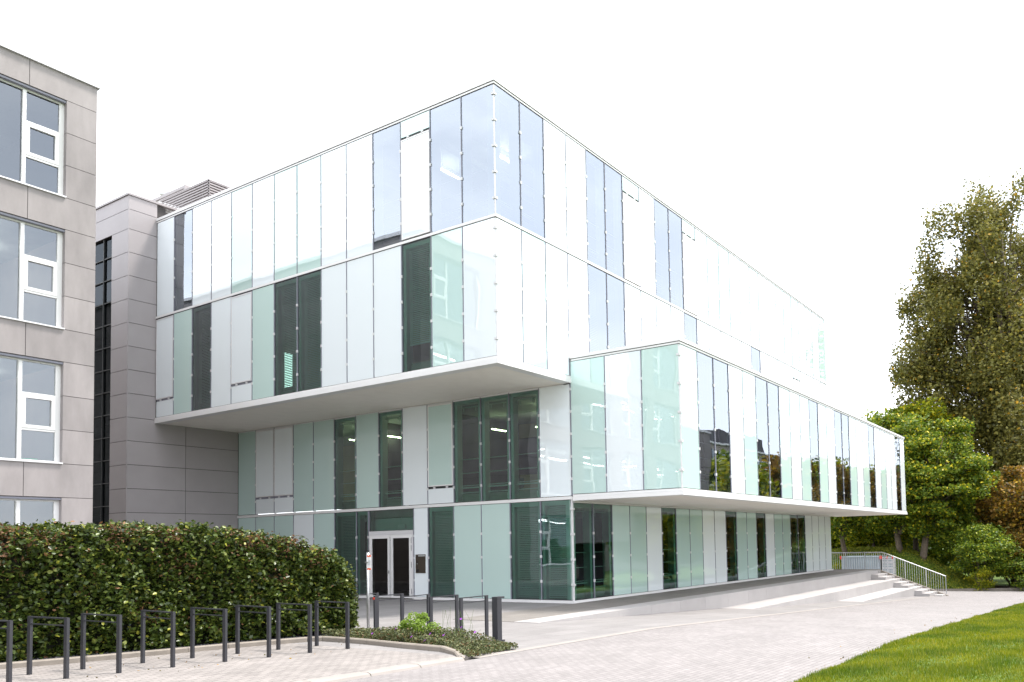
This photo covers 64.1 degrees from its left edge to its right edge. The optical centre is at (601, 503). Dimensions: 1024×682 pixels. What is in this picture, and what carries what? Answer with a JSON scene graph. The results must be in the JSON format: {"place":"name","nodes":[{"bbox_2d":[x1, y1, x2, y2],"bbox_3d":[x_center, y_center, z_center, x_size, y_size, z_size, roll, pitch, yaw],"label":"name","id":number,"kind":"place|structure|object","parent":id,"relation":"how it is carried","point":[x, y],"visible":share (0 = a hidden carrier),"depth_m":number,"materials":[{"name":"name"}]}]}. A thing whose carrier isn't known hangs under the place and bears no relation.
{"place":"outdoors","nodes":[
{"label":"outdoors","id":0,"kind":"place"},
{"bbox_2d":[0,643,455,681],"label":"bike area","id":1,"kind":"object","parent":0,"point":[319,661],"visible":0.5,"depth_m":13.03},
{"bbox_2d":[0,620,12,681],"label":"cycle hoop","id":2,"kind":"object","parent":1,"relation":"on","point":[9,647],"visible":1,"depth_m":11.44,"materials":[{"name":"grey metal"}]},
{"bbox_2d":[26,616,69,678],"bbox_3d":[-8.278,2.169,12.115,1.070,0.935,0.040,-3,-3,28],"label":"cycle hoop","id":3,"kind":"object","parent":1,"relation":"on","point":[30,624],"visible":0.85,"depth_m":12.04,"materials":[{"name":"grey metal"}]},
{"bbox_2d":[80,613,121,672],"bbox_3d":[-7.817,2.199,12.650,1.070,0.935,0.040,-3,-3,29],"label":"cycle hoop","id":4,"kind":"object","parent":1,"relation":"on","point":[118,622],"visible":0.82,"depth_m":12.56,"materials":[{"name":"grey metal"}]},
{"bbox_2d":[140,610,175,666],"bbox_3d":[-7.293,2.237,13.312,1.070,0.935,0.040,-3,-4,35],"label":"cycle hoop","id":5,"kind":"object","parent":1,"relation":"on","point":[172,640],"visible":0.82,"depth_m":13.17,"materials":[{"name":"grey metal"}]},
{"bbox_2d":[190,607,226,661],"bbox_3d":[-6.755,2.271,13.922,1.070,0.935,0.041,-3,-3,34],"label":"cycle hoop","id":6,"kind":"object","parent":1,"relation":"on","point":[192,635],"visible":0.82,"depth_m":13.89,"materials":[{"name":"grey metal"}]},
{"bbox_2d":[87,644,341,677],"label":"fallen leaves","id":7,"kind":"object","parent":1,"relation":"on","point":[198,665],"visible":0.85,"depth_m":13.34,"materials":[{"name":"brown plant"}]},
{"bbox_2d":[235,605,270,656],"bbox_3d":[-6.238,2.303,14.499,1.070,0.935,0.040,-3,-4,35],"label":"cycle hoop","id":8,"kind":"object","parent":1,"relation":"on","point":[237,628],"visible":0.82,"depth_m":14.64,"materials":[{"name":"grey metal"}]},
{"bbox_2d":[0,636,520,668],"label":"planter kerb","id":9,"kind":"structure","parent":1,"relation":"on","point":[134,654],"depth_m":14.95,"materials":[{"name":"concrete"}]},
{"bbox_2d":[276,603,311,652],"bbox_3d":[-5.738,2.337,15.104,1.070,0.935,0.040,-3,-4,35],"label":"cycle hoop","id":10,"kind":"object","parent":1,"relation":"on","point":[278,609],"visible":0.82,"depth_m":15.09,"materials":[{"name":"grey metal"}]},
{"bbox_2d":[315,601,349,648],"bbox_3d":[-5.230,2.371,15.704,1.070,0.935,0.040,-3,-4,37],"label":"cycle hoop","id":11,"kind":"object","parent":1,"relation":"on","point":[347,624],"visible":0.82,"depth_m":15.46,"materials":[{"name":"grey metal"}]},
{"bbox_2d":[294,598,567,646],"bbox_3d":[-43.811,2.992,13.386,62.940,1.152,70.020,-3,-3,32],"label":"plaza court","id":12,"kind":"object","parent":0,"point":[389,612],"visible":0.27,"depth_m":25.35,"materials":[{"name":"grey concrete"}]},
{"bbox_2d":[0,40,100,528],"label":"concrete building","id":13,"kind":"structure","parent":12,"relation":"on","point":[48,137],"depth_m":23.98,"materials":[{"name":"grey concrete"}]},
{"bbox_2d":[0,496,60,524],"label":"window","id":14,"kind":"structure","parent":13,"relation":"in","point":[17,500],"depth_m":22.80,"materials":[{"name":"white metal"}]},
{"bbox_2d":[0,352,62,463],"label":"window","id":15,"kind":"structure","parent":13,"relation":"in","point":[21,396],"depth_m":23.09,"materials":[{"name":"white metal"}]},
{"bbox_2d":[0,212,64,329],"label":"window","id":16,"kind":"structure","parent":13,"relation":"in","point":[56,293],"depth_m":23.28,"materials":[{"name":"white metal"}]},
{"bbox_2d":[0,74,66,197],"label":"window","id":17,"kind":"structure","parent":13,"relation":"in","point":[58,162],"depth_m":23.44,"materials":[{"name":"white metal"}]},
{"bbox_2d":[92,192,254,528],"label":"panel clad wing","id":18,"kind":"structure","parent":12,"relation":"on","point":[147,469],"depth_m":34.88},
{"bbox_2d":[36,631,514,658],"bbox_3d":[-10.529,2.428,9.867,8.359,0.397,20.537,-3,-4,37],"label":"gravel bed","id":19,"kind":"object","parent":12,"relation":"on","point":[313,634],"visible":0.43,"depth_m":17.42,"materials":[{"name":"grey gravel"}]},
{"bbox_2d":[0,636,301,662],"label":"gravel","id":20,"kind":"structure","parent":19,"relation":"on","point":[152,649],"depth_m":14.91,"materials":[{"name":"grey gravel"}]},
{"bbox_2d":[0,518,359,661],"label":"hedge","id":21,"kind":"object","parent":19,"relation":"on","point":[128,572],"visible":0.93,"depth_m":15.18,"materials":[{"name":"green plant"}]},
{"bbox_2d":[397,611,440,635],"bbox_3d":[-3.663,2.482,16.166,0.953,0.639,0.594,-3,-3,32],"label":"lime shrub","id":22,"kind":"object","parent":19,"relation":"on","point":[421,620],"visible":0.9,"depth_m":16.12,"materials":[{"name":"green plant"}]},
{"bbox_2d":[322,625,517,656],"bbox_3d":[-3.648,2.626,16.164,5.278,0.340,1.593,-4,-4,42],"label":"ground cover","id":23,"kind":"object","parent":19,"relation":"on","point":[474,647],"visible":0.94,"depth_m":15.74,"materials":[{"name":"green plant"}]},
{"bbox_2d":[441,610,478,646],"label":"weed stalks","id":24,"kind":"object","parent":19,"relation":"on","point":[458,627],"visible":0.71,"depth_m":15.39,"materials":[{"name":"green"}]},
{"bbox_2d":[351,593,378,627],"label":"cycle hoop","id":25,"kind":"object","parent":12,"relation":"on","point":[377,604],"visible":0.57,"depth_m":19.28,"materials":[{"name":"grey metal"}]},
{"bbox_2d":[365,550,370,627],"bbox_3d":[-5.359,2.073,18.695,0.200,1.970,0.090,-3,-3,32],"label":"sign pole","id":26,"kind":"object","parent":12,"relation":"on","point":[368,562],"visible":0.91,"depth_m":18.70,"materials":[{"name":"metal"}]},
{"bbox_2d":[373,593,403,627],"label":"cycle hoop","id":27,"kind":"object","parent":12,"relation":"on","point":[375,600],"visible":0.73,"depth_m":18.12,"materials":[{"name":"grey metal"}]},
{"bbox_2d":[400,594,429,625],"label":"cycle hoop","id":28,"kind":"object","parent":12,"relation":"on","point":[402,601],"visible":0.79,"depth_m":17.70,"materials":[{"name":"grey metal"}]},
{"bbox_2d":[154,76,907,603],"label":"glass building","id":29,"kind":"structure","parent":12,"relation":"on","point":[466,308],"depth_m":30.62,"materials":[{"name":"grey glass"}]},
{"bbox_2d":[156,315,172,401],"bbox_3d":[-18.631,-6.149,34.611,1.316,3.580,0.085,-3,-3,32],"label":"panel","id":30,"kind":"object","parent":29,"relation":"in","point":[164,326],"depth_m":34.59,"materials":[{"name":"white glass"}]},
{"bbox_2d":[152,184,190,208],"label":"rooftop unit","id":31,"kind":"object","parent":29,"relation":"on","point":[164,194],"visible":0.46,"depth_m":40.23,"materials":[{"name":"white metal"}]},
{"bbox_2d":[176,211,191,309],"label":"window","id":32,"kind":"structure","parent":29,"relation":"in","point":[180,304],"depth_m":34.48,"materials":[{"name":"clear glass"}]},
{"bbox_2d":[160,179,229,210],"bbox_3d":[-17.876,-13.190,38.904,3.920,2.140,4.520,-3,-3,32],"label":"louvred plant screen","id":33,"kind":"object","parent":29,"relation":"on","point":[206,188],"visible":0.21,"depth_m":36.87,"materials":[{"name":"grey metal"}]},
{"bbox_2d":[194,304,210,410],"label":"window","id":34,"kind":"structure","parent":29,"relation":"in","point":[198,402],"depth_m":33.43,"materials":[{"name":"grey glass"}]},
{"bbox_2d":[231,291,251,386],"bbox_3d":[-14.069,-6.387,31.707,1.336,3.580,0.085,-3,-3,32],"label":"panel","id":35,"kind":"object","parent":29,"relation":"in","point":[241,305],"depth_m":31.68,"materials":[{"name":"white glass"}]},
{"bbox_2d":[256,429,273,499],"bbox_3d":[-15.328,-1.748,36.931,1.336,3.150,0.085,-3,-3,32],"label":"casement window","id":36,"kind":"structure","parent":29,"relation":"in","point":[265,438],"depth_m":36.90,"materials":[{"name":"white glass"}]},
{"bbox_2d":[274,426,292,497],"bbox_3d":[-14.185,-1.808,36.204,1.336,3.150,0.085,-3,-3,32],"label":"panel","id":37,"kind":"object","parent":29,"relation":"in","point":[283,437],"depth_m":36.18,"materials":[{"name":"grey glass"}]},
{"bbox_2d":[276,278,296,395],"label":"window","id":38,"kind":"structure","parent":29,"relation":"in","point":[281,388],"depth_m":30.50,"materials":[{"name":"green"}]},
{"bbox_2d":[299,271,320,390],"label":"window","id":39,"kind":"structure","parent":29,"relation":"in","point":[303,281],"depth_m":29.78,"materials":[{"name":"grey glass"}]},
{"bbox_2d":[336,512,355,588],"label":"window","id":40,"kind":"structure","parent":29,"relation":"in","point":[342,535],"depth_m":34.05,"materials":[{"name":"green glass"}]},
{"bbox_2d":[336,417,359,509],"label":"window","id":41,"kind":"structure","parent":29,"relation":"in","point":[340,504],"depth_m":34.36,"materials":[{"name":"green"}]},
{"bbox_2d":[358,511,373,593],"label":"window","id":42,"kind":"structure","parent":29,"relation":"in","point":[362,588],"depth_m":33.47,"materials":[{"name":"green"}]},
{"bbox_2d":[375,124,400,249],"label":"window","id":43,"kind":"structure","parent":29,"relation":"in","point":[392,132],"depth_m":27.89,"materials":[{"name":"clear glass"}]},
{"bbox_2d":[369,530,413,598],"bbox_3d":[-8.406,2.443,32.333,2.500,2.680,0.205,-3,-3,32],"label":"entrance door","id":44,"kind":"structure","parent":29,"relation":"in","point":[392,561],"depth_m":32.26,"materials":[{"name":"silver metal"}]},
{"bbox_2d":[380,410,408,506],"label":"window","id":45,"kind":"structure","parent":29,"relation":"in","point":[384,420],"depth_m":32.90,"materials":[{"name":"green"}]},
{"bbox_2d":[401,128,429,240],"bbox_3d":[-6.130,-10.513,26.827,1.336,3.550,0.145,-3,-3,32],"label":"casement window","id":46,"kind":"structure","parent":29,"relation":"in","point":[415,148],"depth_m":26.78,"materials":[{"name":"white glass"}]},
{"bbox_2d":[403,238,431,371],"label":"window","id":47,"kind":"structure","parent":29,"relation":"in","point":[409,288],"depth_m":26.87,"materials":[{"name":"green"}]},
{"bbox_2d":[427,403,452,488],"bbox_3d":[-6.186,-2.175,31.111,1.336,3.250,0.085,-3,-3,32],"label":"glass panel","id":48,"kind":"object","parent":29,"relation":"in","point":[440,416],"depth_m":31.09,"materials":[{"name":"green glass"}]},
{"bbox_2d":[430,507,453,596],"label":"window","id":49,"kind":"structure","parent":29,"relation":"in","point":[436,590],"depth_m":31.15,"materials":[{"name":"green glass"}]},
{"bbox_2d":[432,99,461,231],"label":"window","id":50,"kind":"structure","parent":29,"relation":"in","point":[453,107],"depth_m":26.43,"materials":[{"name":"blue glass"}]},
{"bbox_2d":[455,399,480,502],"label":"window","id":51,"kind":"structure","parent":29,"relation":"in","point":[460,496],"depth_m":30.71,"materials":[{"name":"green"}]},
{"bbox_2d":[463,86,500,222],"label":"window","id":52,"kind":"structure","parent":29,"relation":"in","point":[469,101],"depth_m":25.66,"materials":[{"name":"blue glass"}]},
{"bbox_2d":[482,394,509,500],"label":"window","id":53,"kind":"structure","parent":29,"relation":"in","point":[488,495],"depth_m":29.97,"materials":[{"name":"green"}]},
{"bbox_2d":[487,86,518,224],"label":"window","id":54,"kind":"structure","parent":29,"relation":"in","point":[511,105],"depth_m":25.94,"materials":[{"name":"blue glass"}]},
{"bbox_2d":[512,502,540,598],"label":"window","id":55,"kind":"structure","parent":29,"relation":"in","point":[516,507],"depth_m":28.94,"materials":[{"name":"teal glass"}]},
{"bbox_2d":[510,390,544,498],"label":"window","id":56,"kind":"structure","parent":29,"relation":"in","point":[516,494],"depth_m":29.24,"materials":[{"name":"green"}]},
{"bbox_2d":[520,104,542,236],"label":"window","id":57,"kind":"structure","parent":29,"relation":"in","point":[525,113],"depth_m":27.07,"materials":[{"name":"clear glass"}]},
{"bbox_2d":[542,500,576,599],"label":"window","id":58,"kind":"structure","parent":29,"relation":"in","point":[551,591],"depth_m":28.23,"materials":[{"name":"teal glass"}]},
{"bbox_2d":[566,503,592,599],"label":"window","id":59,"kind":"structure","parent":29,"relation":"in","point":[586,592],"depth_m":28.60,"materials":[{"name":"green"}]},
{"bbox_2d":[586,152,604,268],"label":"window","id":60,"kind":"structure","parent":29,"relation":"in","point":[591,160],"depth_m":30.31,"materials":[{"name":"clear glass"}]},
{"bbox_2d":[588,265,605,351],"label":"window","id":61,"kind":"structure","parent":29,"relation":"in","point":[600,276],"depth_m":30.01,"materials":[{"name":"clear glass"}]},
{"bbox_2d":[593,504,611,596],"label":"window","id":62,"kind":"structure","parent":29,"relation":"in","point":[606,589],"depth_m":29.71,"materials":[{"name":"green"}]},
{"bbox_2d":[605,165,621,277],"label":"window","id":63,"kind":"structure","parent":29,"relation":"in","point":[617,270],"depth_m":31.39,"materials":[{"name":"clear glass"}]},
{"bbox_2d":[607,275,623,348],"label":"window","id":64,"kind":"structure","parent":29,"relation":"in","point":[618,289],"depth_m":31.10,"materials":[{"name":"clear glass"}]},
{"bbox_2d":[623,191,640,285],"bbox_3d":[1.156,-10.427,31.981,0.085,3.500,1.258,-3,-3,32],"label":"casement window","id":65,"kind":"structure","parent":29,"relation":"in","point":[630,204],"depth_m":31.95,"materials":[{"name":"white glass"}]},
{"bbox_2d":[654,200,668,301],"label":"window","id":66,"kind":"structure","parent":29,"relation":"in","point":[664,293],"depth_m":34.63,"materials":[{"name":"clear glass"}]},
{"bbox_2d":[662,508,675,587],"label":"window","id":67,"kind":"structure","parent":29,"relation":"in","point":[671,582],"depth_m":34.02,"materials":[{"name":"green"}]},
{"bbox_2d":[669,211,681,308],"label":"window","id":68,"kind":"structure","parent":29,"relation":"in","point":[676,221],"depth_m":35.71,"materials":[{"name":"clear glass"}]},
{"bbox_2d":[682,232,696,315],"bbox_3d":[3.881,-10.240,36.304,0.145,3.550,1.258,-3,-3,32],"label":"facade panel","id":69,"kind":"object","parent":29,"relation":"in","point":[689,267],"depth_m":36.27,"materials":[{"name":"white glass"}]},
{"bbox_2d":[685,314,695,343],"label":"window","id":70,"kind":"structure","parent":29,"relation":"in","point":[691,321],"depth_m":36.57,"materials":[{"name":"white glass"}]},
{"bbox_2d":[691,353,713,490],"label":"window","id":71,"kind":"structure","parent":29,"relation":"in","point":[705,361],"depth_m":27.67,"materials":[{"name":"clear glass"}]},
{"bbox_2d":[713,360,729,491],"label":"window","id":72,"kind":"structure","parent":29,"relation":"in","point":[722,386],"depth_m":28.74,"materials":[{"name":"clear glass"}]},
{"bbox_2d":[726,512,736,580],"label":"window","id":73,"kind":"structure","parent":29,"relation":"in","point":[732,575],"depth_m":39.41,"materials":[{"name":"green"}]},
{"bbox_2d":[751,348,758,420],"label":"window","id":74,"kind":"structure","parent":29,"relation":"in","point":[755,354],"depth_m":43.06,"materials":[{"name":"white glass"}]},
{"bbox_2d":[756,513,765,576],"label":"window","id":75,"kind":"structure","parent":29,"relation":"in","point":[761,573],"depth_m":42.64,"materials":[{"name":"green"}]},
{"bbox_2d":[755,378,768,496],"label":"window","id":76,"kind":"structure","parent":29,"relation":"in","point":[764,491],"depth_m":31.95,"materials":[{"name":"clear glass"}]},
{"bbox_2d":[767,383,779,497],"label":"window","id":77,"kind":"structure","parent":29,"relation":"in","point":[775,492],"depth_m":33.03,"materials":[{"name":"clear glass"}]},
{"bbox_2d":[790,515,797,572],"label":"window","id":78,"kind":"structure","parent":29,"relation":"in","point":[793,518],"depth_m":46.95,"materials":[{"name":"green"}]},
{"bbox_2d":[793,378,800,390],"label":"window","id":79,"kind":"structure","parent":29,"relation":"in","point":[797,385],"depth_m":47.99,"materials":[{"name":"white glass"}]},
{"bbox_2d":[798,516,804,571],"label":"window","id":80,"kind":"structure","parent":29,"relation":"in","point":[800,518],"depth_m":48.03,"materials":[{"name":"green"}]},
{"bbox_2d":[805,401,818,501],"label":"window","id":81,"kind":"structure","parent":29,"relation":"in","point":[812,406],"depth_m":37.30,"materials":[{"name":"clear glass"}]},
{"bbox_2d":[833,411,842,503],"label":"window","id":82,"kind":"structure","parent":29,"relation":"in","point":[836,415],"depth_m":40.51,"materials":[{"name":"clear glass"}]},
{"bbox_2d":[842,415,849,504],"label":"window","id":83,"kind":"structure","parent":29,"relation":"in","point":[844,418],"depth_m":41.59,"materials":[{"name":"clear glass"}]},
{"bbox_2d":[868,426,874,507],"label":"window","id":84,"kind":"structure","parent":29,"relation":"in","point":[870,434],"depth_m":45.85,"materials":[{"name":"clear glass"}]},
{"bbox_2d":[895,437,900,509],"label":"window","id":85,"kind":"structure","parent":29,"relation":"in","point":[896,439],"depth_m":51.19,"materials":[{"name":"clear glass"}]},
{"bbox_2d":[453,569,948,650],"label":"stepped terrace","id":86,"kind":"structure","parent":12,"relation":"on","point":[857,585],"depth_m":33.56,"materials":[{"name":"grey concrete"}]},
{"bbox_2d":[881,556,895,574],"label":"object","id":87,"kind":"object","parent":86,"relation":"on","point":[888,560],"visible":0.5,"depth_m":64.19,"materials":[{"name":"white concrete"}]},
{"bbox_2d":[831,552,946,593],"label":"stair railing","id":88,"kind":"object","parent":86,"relation":"attached to","point":[889,568],"visible":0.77,"depth_m":50.84,"materials":[{"name":"metal"}]},
{"bbox_2d":[0,0,1023,514],"label":"sky","id":89,"kind":"structure","parent":0,"point":[811,139],"materials":[{"name":"white"}]},
{"bbox_2d":[350,596,925,655],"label":"plaza","id":90,"kind":"structure","parent":0,"point":[531,635],"depth_m":20.48,"materials":[{"name":"grey concrete"}]},
{"bbox_2d":[429,594,458,630],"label":"cycle hoop","id":91,"kind":"object","parent":90,"relation":"on","point":[456,600],"visible":0.82,"depth_m":17.78,"materials":[{"name":"grey metal"}]},
{"bbox_2d":[459,595,488,635],"bbox_3d":[-2.700,2.440,17.156,0.040,0.935,0.880,-3,-3,32],"label":"cycle hoop","id":92,"kind":"object","parent":90,"relation":"on","point":[485,600],"visible":0.82,"depth_m":17.41,"materials":[{"name":"grey metal"}]},
{"bbox_2d":[492,596,504,641],"bbox_3d":[-2.093,2.386,16.418,0.144,0.985,0.232,-3,-3,32],"label":"bollard","id":93,"kind":"object","parent":90,"relation":"on","point":[496,617],"visible":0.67,"depth_m":16.34,"materials":[{"name":"grey metal"}]},
{"bbox_2d":[474,596,932,657],"bbox_3d":[9.263,4.134,31.675,0.220,1.668,42.400,-3,-3,32],"label":"gutter","id":94,"kind":"object","parent":90,"relation":"on","point":[535,647],"visible":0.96,"depth_m":18.31,"materials":[{"name":"concrete"}]},
{"bbox_2d":[342,591,1023,681],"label":"road","id":95,"kind":"structure","parent":0,"point":[790,647],"depth_m":14.70,"materials":[{"name":"grey concrete"}]},
{"bbox_2d":[298,657,464,681],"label":"flush kerb","id":96,"kind":"structure","parent":95,"relation":"on","point":[373,672],"depth_m":12.10,"materials":[{"name":"concrete"}]},
{"bbox_2d":[758,549,1023,588],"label":"mound","id":97,"kind":"object","parent":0,"point":[1002,581],"visible":0.04,"depth_m":68.16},
{"bbox_2d":[830,516,877,555],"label":"dark stem tree","id":98,"kind":"object","parent":97,"relation":"on","point":[839,525],"visible":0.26,"depth_m":71.79,"materials":[{"name":"green plant"}]},
{"bbox_2d":[831,517,911,546],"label":"yellow green tree","id":99,"kind":"object","parent":97,"relation":"on","point":[866,539],"visible":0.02,"depth_m":76.72,"materials":[{"name":"green plant"}]},
{"bbox_2d":[831,524,921,548],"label":"broad tree","id":100,"kind":"object","parent":97,"relation":"on","point":[835,542],"visible":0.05,"depth_m":83.05,"materials":[{"name":"green plant"}]},
{"bbox_2d":[847,408,951,553],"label":"maple tree","id":101,"kind":"object","parent":97,"relation":"on","point":[892,526],"visible":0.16,"depth_m":70.16,"materials":[{"name":"green plant"}]},
{"bbox_2d":[831,546,994,588],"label":"ground cover","id":102,"kind":"object","parent":97,"relation":"on","point":[890,549],"visible":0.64,"depth_m":68.32,"materials":[{"name":"green plant"}]},
{"bbox_2d":[884,397,964,551],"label":"yellow green tree","id":103,"kind":"object","parent":97,"relation":"on","point":[933,414],"depth_m":77.53,"materials":[{"name":"green plant"}]},
{"bbox_2d":[886,519,975,572],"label":"wood","id":104,"kind":"object","parent":97,"relation":"on","point":[931,549],"visible":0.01,"depth_m":101.60,"materials":[{"name":"green plant"}]},
{"bbox_2d":[872,413,1000,560],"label":"maple tree","id":105,"kind":"object","parent":97,"relation":"on","point":[961,480],"visible":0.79,"depth_m":67.36,"materials":[{"name":"green plant"}]},
{"bbox_2d":[887,167,1023,580],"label":"tree","id":106,"kind":"object","parent":97,"relation":"on","point":[985,368],"visible":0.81,"depth_m":78.83,"materials":[{"name":"green plant"}]},
{"bbox_2d":[962,518,1014,585],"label":"side hedge","id":107,"kind":"object","parent":97,"relation":"on","point":[1012,580],"depth_m":71.46,"materials":[{"name":"green plant"}]},
{"bbox_2d":[970,465,1023,577],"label":"autumn tree","id":108,"kind":"object","parent":97,"relation":"on","point":[1000,508],"visible":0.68,"depth_m":67.40,"materials":[{"name":"brown plant"}]},
{"bbox_2d":[993,585,1015,587],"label":"mulch bed","id":109,"kind":"object","parent":97,"relation":"on","point":[999,586],"visible":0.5,"depth_m":68.82,"materials":[{"name":"brown soil"}]},
{"bbox_2d":[928,510,1006,580],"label":"round bush","id":110,"kind":"object","parent":109,"relation":"on","point":[947,555],"visible":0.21,"depth_m":68.78,"materials":[{"name":"green plant"}]},
{"bbox_2d":[963,567,997,590],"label":"yellow shrub","id":111,"kind":"object","parent":109,"relation":"on","point":[982,576],"visible":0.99,"depth_m":63.18,"materials":[{"name":"green plant"}]},
{"bbox_2d":[947,522,1022,587],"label":"round bush","id":112,"kind":"object","parent":109,"relation":"on","point":[982,549],"visible":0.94,"depth_m":64.02,"materials":[{"name":"green plant"}]},
{"bbox_2d":[990,531,1023,587],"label":"brown bush","id":113,"kind":"object","parent":109,"relation":"on","point":[1016,537],"visible":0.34,"depth_m":64.72,"materials":[{"name":"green plant"}]},
{"bbox_2d":[995,549,1023,590],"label":"dark bush","id":114,"kind":"object","parent":109,"relation":"on","point":[1021,571],"visible":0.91,"depth_m":63.19,"materials":[{"name":"green plant"}]},
{"bbox_2d":[793,601,1023,681],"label":"lawn","id":115,"kind":"structure","parent":0,"point":[960,657],"depth_m":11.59,"materials":[{"name":"green plant"}]},
{"bbox_2d":[939,591,976,594],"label":"road bend","id":116,"kind":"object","parent":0,"point":[953,592],"visible":0.13,"depth_m":58.14,"materials":[{"name":"grey concrete"}]},
{"bbox_2d":[840,556,885,569],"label":"container","id":117,"kind":"object","parent":116,"relation":"on","point":[851,561],"visible":0.33,"depth_m":65.19,"materials":[{"name":"grey metal"}]},
{"bbox_2d":[934,588,1023,590],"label":"road edge kerb","id":118,"kind":"structure","parent":116,"relation":"on","point":[996,589],"depth_m":63.19,"materials":[{"name":"concrete"}]}
]}

